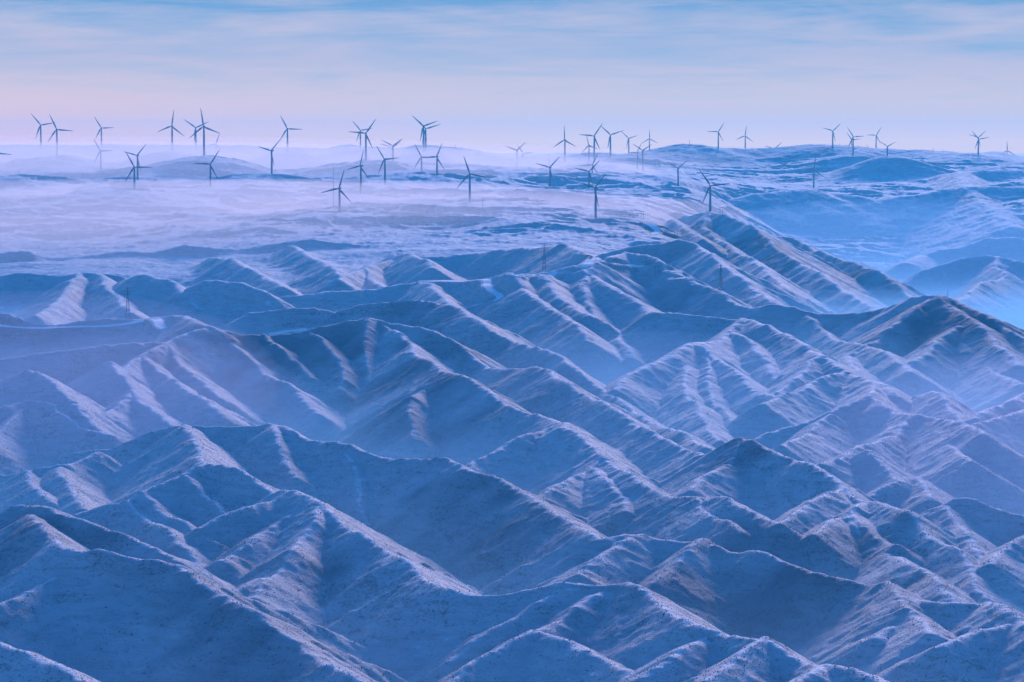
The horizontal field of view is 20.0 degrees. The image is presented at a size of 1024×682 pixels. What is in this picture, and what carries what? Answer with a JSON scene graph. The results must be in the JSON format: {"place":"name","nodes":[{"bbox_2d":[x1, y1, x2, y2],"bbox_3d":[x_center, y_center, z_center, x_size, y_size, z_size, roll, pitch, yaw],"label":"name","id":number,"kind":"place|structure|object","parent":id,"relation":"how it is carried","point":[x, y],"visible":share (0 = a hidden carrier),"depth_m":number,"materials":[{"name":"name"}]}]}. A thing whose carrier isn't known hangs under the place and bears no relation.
{"place":"outdoors","nodes":[
{"label":"outdoors","id":0,"kind":"place"},
{"bbox_2d":[0,318,157,328],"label":"road","id":1,"kind":"structure","parent":0,"point":[120,324],"depth_m":3281.69,"materials":[{"name":"white snow"}]},
{"bbox_2d":[150,318,168,328],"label":"road","id":2,"kind":"structure","parent":0,"point":[159,323],"depth_m":3241.19,"materials":[{"name":"white snow"}]},
{"bbox_2d":[267,328,306,334],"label":"road","id":3,"kind":"structure","parent":0,"point":[288,331],"depth_m":3425.60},
{"bbox_2d":[424,279,503,307],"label":"road","id":4,"kind":"structure","parent":0,"point":[487,285],"depth_m":3818.17,"materials":[{"name":"white snow"}]},
{"bbox_2d":[0,144,1023,681],"bbox_3d":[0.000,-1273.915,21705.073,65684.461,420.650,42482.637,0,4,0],"label":"hills","id":5,"kind":"structure","parent":0,"point":[816,310],"depth_m":2639.60,"materials":[{"name":"white snow"}]},
{"bbox_2d":[31,114,54,147],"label":"wind turbine","id":6,"kind":"object","parent":5,"relation":"on","point":[40,131],"visible":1,"depth_m":10123.09,"materials":[{"name":"paint"}]},
{"bbox_2d":[47,114,71,154],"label":"wind turbine","id":7,"kind":"object","parent":5,"relation":"on","point":[56,131],"visible":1,"depth_m":9063.03,"materials":[{"name":"paint"}]},
{"bbox_2d":[94,140,112,170],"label":"wind turbine","id":8,"kind":"object","parent":5,"relation":"on","point":[100,156],"visible":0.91,"depth_m":8401.74,"materials":[{"name":"paint"}]},
{"bbox_2d":[95,118,113,147],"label":"wind turbine","id":9,"kind":"object","parent":5,"relation":"on","point":[101,131],"visible":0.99,"depth_m":10680.39,"materials":[{"name":"paint"}]},
{"bbox_2d":[124,287,129,316],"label":"power pylon","id":10,"kind":"object","parent":5,"relation":"on","point":[128,303],"visible":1,"depth_m":3614.08,"materials":[{"name":"metal"}]},
{"bbox_2d":[125,146,144,179],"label":"wind turbine","id":11,"kind":"object","parent":5,"relation":"on","point":[137,155],"visible":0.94,"depth_m":7344.42,"materials":[{"name":"paint"}]},
{"bbox_2d":[125,151,150,190],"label":"wind turbine","id":12,"kind":"object","parent":5,"relation":"on","point":[134,186],"visible":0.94,"depth_m":6501.76,"materials":[{"name":"paint"}]},
{"bbox_2d":[158,110,183,150],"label":"wind turbine","id":13,"kind":"object","parent":5,"relation":"on","point":[172,127],"visible":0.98,"depth_m":9283.80,"materials":[{"name":"paint"}]},
{"bbox_2d":[185,120,206,149],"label":"wind turbine","id":14,"kind":"object","parent":5,"relation":"on","point":[195,137],"visible":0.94,"depth_m":10350.27,"materials":[{"name":"paint"}]},
{"bbox_2d":[190,111,218,154],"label":"wind turbine","id":15,"kind":"object","parent":5,"relation":"on","point":[203,127],"visible":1,"depth_m":8087.55,"materials":[{"name":"paint"}]},
{"bbox_2d":[193,151,218,186],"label":"wind turbine","id":16,"kind":"object","parent":5,"relation":"on","point":[210,183],"visible":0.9,"depth_m":6782.86,"materials":[{"name":"paint"}]},
{"bbox_2d":[206,133,221,155],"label":"wind turbine","id":17,"kind":"object","parent":5,"relation":"on","point":[215,144],"visible":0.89,"depth_m":10114.25,"materials":[{"name":"paint"}]},
{"bbox_2d":[260,140,279,173],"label":"wind turbine","id":18,"kind":"object","parent":5,"relation":"on","point":[272,161],"visible":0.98,"depth_m":7234.35,"materials":[{"name":"paint"}]},
{"bbox_2d":[280,115,300,151],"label":"wind turbine","id":19,"kind":"object","parent":5,"relation":"on","point":[287,132],"visible":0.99,"depth_m":9536.43,"materials":[{"name":"paint"}]},
{"bbox_2d":[319,173,348,209],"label":"wind turbine","id":20,"kind":"object","parent":5,"relation":"on","point":[333,191],"visible":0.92,"depth_m":5902.14,"materials":[{"name":"metal"}]},
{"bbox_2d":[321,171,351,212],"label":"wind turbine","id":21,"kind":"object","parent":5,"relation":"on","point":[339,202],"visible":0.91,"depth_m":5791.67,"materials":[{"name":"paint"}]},
{"bbox_2d":[347,149,367,193],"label":"wind turbine","id":22,"kind":"object","parent":5,"relation":"on","point":[361,166],"visible":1,"depth_m":6620.74,"materials":[{"name":"paint"}]},
{"bbox_2d":[349,119,375,159],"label":"wind turbine","id":23,"kind":"object","parent":5,"relation":"on","point":[366,136],"visible":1,"depth_m":8332.73,"materials":[{"name":"paint"}]},
{"bbox_2d":[353,122,371,149],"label":"wind turbine","id":24,"kind":"object","parent":5,"relation":"on","point":[360,134],"visible":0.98,"depth_m":10336.03,"materials":[{"name":"paint"}]},
{"bbox_2d":[376,146,395,184],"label":"wind turbine","id":25,"kind":"object","parent":5,"relation":"on","point":[384,161],"visible":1,"depth_m":7055.98,"materials":[{"name":"paint"}]},
{"bbox_2d":[382,138,402,160],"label":"wind turbine","id":26,"kind":"object","parent":5,"relation":"on","point":[393,148],"visible":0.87,"depth_m":8621.58,"materials":[{"name":"paint"}]},
{"bbox_2d":[414,145,434,171],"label":"wind turbine","id":27,"kind":"object","parent":5,"relation":"on","point":[419,159],"visible":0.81,"depth_m":8019.42,"materials":[{"name":"paint"}]},
{"bbox_2d":[414,117,436,151],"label":"wind turbine","id":28,"kind":"object","parent":5,"relation":"on","point":[422,130],"visible":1,"depth_m":9435.38,"materials":[{"name":"paint"}]},
{"bbox_2d":[422,124,439,151],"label":"wind turbine","id":29,"kind":"object","parent":5,"relation":"on","point":[425,134],"visible":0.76,"depth_m":9653.92,"materials":[{"name":"paint"}]},
{"bbox_2d":[424,144,444,175],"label":"wind turbine","id":30,"kind":"object","parent":5,"relation":"on","point":[437,159],"visible":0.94,"depth_m":7354.10,"materials":[{"name":"paint"}]},
{"bbox_2d":[457,157,487,202],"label":"wind turbine","id":31,"kind":"object","parent":5,"relation":"on","point":[469,175],"visible":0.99,"depth_m":6143.69,"materials":[{"name":"paint"}]},
{"bbox_2d":[0,361,1023,681],"bbox_3d":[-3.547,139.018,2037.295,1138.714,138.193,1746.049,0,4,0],"label":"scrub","id":32,"kind":"object","parent":5,"relation":"on","point":[536,543],"visible":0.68,"depth_m":1869.79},
{"bbox_2d":[506,143,524,166],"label":"wind turbine","id":33,"kind":"object","parent":5,"relation":"on","point":[517,160],"visible":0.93,"depth_m":9311.63,"materials":[{"name":"paint"}]},
{"bbox_2d":[542,245,545,268],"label":"power pylon","id":34,"kind":"object","parent":5,"relation":"on","point":[544,256],"visible":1,"depth_m":4131.04,"materials":[{"name":"metal"}]},
{"bbox_2d":[536,159,557,186],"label":"wind turbine","id":35,"kind":"object","parent":5,"relation":"on","point":[550,174],"visible":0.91,"depth_m":7457.96,"materials":[{"name":"paint"}]},
{"bbox_2d":[554,128,575,160],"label":"wind turbine","id":36,"kind":"object","parent":5,"relation":"on","point":[564,140],"visible":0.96,"depth_m":10114.21,"materials":[{"name":"paint"}]},
{"bbox_2d":[575,160,599,187],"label":"wind turbine","id":37,"kind":"object","parent":5,"relation":"on","point":[589,176],"visible":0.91,"depth_m":7316.77,"materials":[{"name":"paint"}]},
{"bbox_2d":[580,153,597,172],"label":"wind turbine","id":38,"kind":"object","parent":5,"relation":"on","point":[592,164],"visible":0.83,"depth_m":8267.73,"materials":[{"name":"paint"}]},
{"bbox_2d":[583,134,596,161],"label":"wind turbine","id":39,"kind":"object","parent":5,"relation":"on","point":[588,150],"visible":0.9,"depth_m":10050.91,"materials":[{"name":"paint"}]},
{"bbox_2d":[579,123,602,160],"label":"wind turbine","id":40,"kind":"object","parent":5,"relation":"on","point":[594,135],"visible":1,"depth_m":9265.61,"materials":[{"name":"paint"}]},
{"bbox_2d":[581,175,604,218],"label":"wind turbine","id":41,"kind":"object","parent":5,"relation":"on","point":[596,202],"visible":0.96,"depth_m":5736.61,"materials":[{"name":"paint"}]},
{"bbox_2d":[601,126,623,155],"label":"wind turbine","id":42,"kind":"object","parent":5,"relation":"on","point":[610,138],"visible":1,"depth_m":10410.89,"materials":[{"name":"paint"}]},
{"bbox_2d":[622,132,637,152],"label":"wind turbine","id":43,"kind":"object","parent":5,"relation":"on","point":[628,141],"visible":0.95,"depth_m":11428.71,"materials":[{"name":"paint"}]},
{"bbox_2d":[629,143,641,168],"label":"wind turbine","id":44,"kind":"object","parent":5,"relation":"on","point":[637,152],"visible":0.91,"depth_m":9430.97,"materials":[{"name":"paint"}]},
{"bbox_2d":[633,144,651,169],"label":"wind turbine","id":45,"kind":"object","parent":5,"relation":"on","point":[642,156],"visible":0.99,"depth_m":9309.63,"materials":[{"name":"paint"}]},
{"bbox_2d":[643,130,656,149],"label":"wind turbine","id":46,"kind":"object","parent":5,"relation":"on","point":[649,139],"visible":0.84,"depth_m":12531.50,"materials":[{"name":"paint"}]},
{"bbox_2d":[668,162,684,185],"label":"wind turbine","id":47,"kind":"object","parent":5,"relation":"on","point":[678,168],"visible":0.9,"depth_m":8202.24,"materials":[{"name":"paint"}]},
{"bbox_2d":[699,170,729,210],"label":"wind turbine","id":48,"kind":"object","parent":5,"relation":"on","point":[709,188],"visible":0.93,"depth_m":5960.73,"materials":[{"name":"paint"}]},
{"bbox_2d":[708,123,723,148],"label":"wind turbine","id":49,"kind":"object","parent":5,"relation":"on","point":[718,135],"visible":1,"depth_m":10682.56,"materials":[{"name":"paint"}]},
{"bbox_2d":[718,264,722,290],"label":"power pylon","id":50,"kind":"object","parent":5,"relation":"on","point":[720,282],"visible":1,"depth_m":3825.65,"materials":[{"name":"metal"}]},
{"bbox_2d":[736,130,752,147],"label":"wind turbine","id":51,"kind":"object","parent":5,"relation":"on","point":[745,138],"visible":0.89,"depth_m":11242.58,"materials":[{"name":"paint"}]},
{"bbox_2d":[802,158,821,187],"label":"wind turbine","id":52,"kind":"object","parent":5,"relation":"on","point":[813,169],"visible":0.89,"depth_m":9359.91,"materials":[{"name":"paint"}]},
{"bbox_2d":[824,123,840,147],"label":"wind turbine","id":53,"kind":"object","parent":5,"relation":"on","point":[832,134],"visible":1,"depth_m":10645.94,"materials":[{"name":"paint"}]},
{"bbox_2d":[847,127,861,153],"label":"wind turbine","id":54,"kind":"object","parent":5,"relation":"on","point":[853,141],"visible":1,"depth_m":10342.69,"materials":[{"name":"paint"}]},
{"bbox_2d":[972,131,988,153],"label":"wind turbine","id":55,"kind":"object","parent":5,"relation":"on","point":[978,142],"visible":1,"depth_m":10631.17,"materials":[{"name":"paint"}]},
{"bbox_2d":[0,0,1023,153],"label":"sky","id":56,"kind":"structure","parent":0,"point":[494,75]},
{"bbox_2d":[509,272,557,276],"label":"road","id":57,"kind":"structure","parent":0,"point":[553,274],"depth_m":3895.64,"materials":[{"name":"white snow"}]},
{"bbox_2d":[580,254,596,267],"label":"road","id":58,"kind":"structure","parent":0,"point":[588,262],"depth_m":3987.81,"materials":[{"name":"white snow"}]},
{"bbox_2d":[595,258,644,266],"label":"road","id":59,"kind":"structure","parent":0,"point":[598,259],"depth_m":4058.88,"materials":[{"name":"white snow"}]},
{"bbox_2d":[646,224,660,233],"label":"road","id":60,"kind":"structure","parent":0,"point":[657,230],"depth_m":5540.62,"materials":[{"name":"white snow"}]}
]}

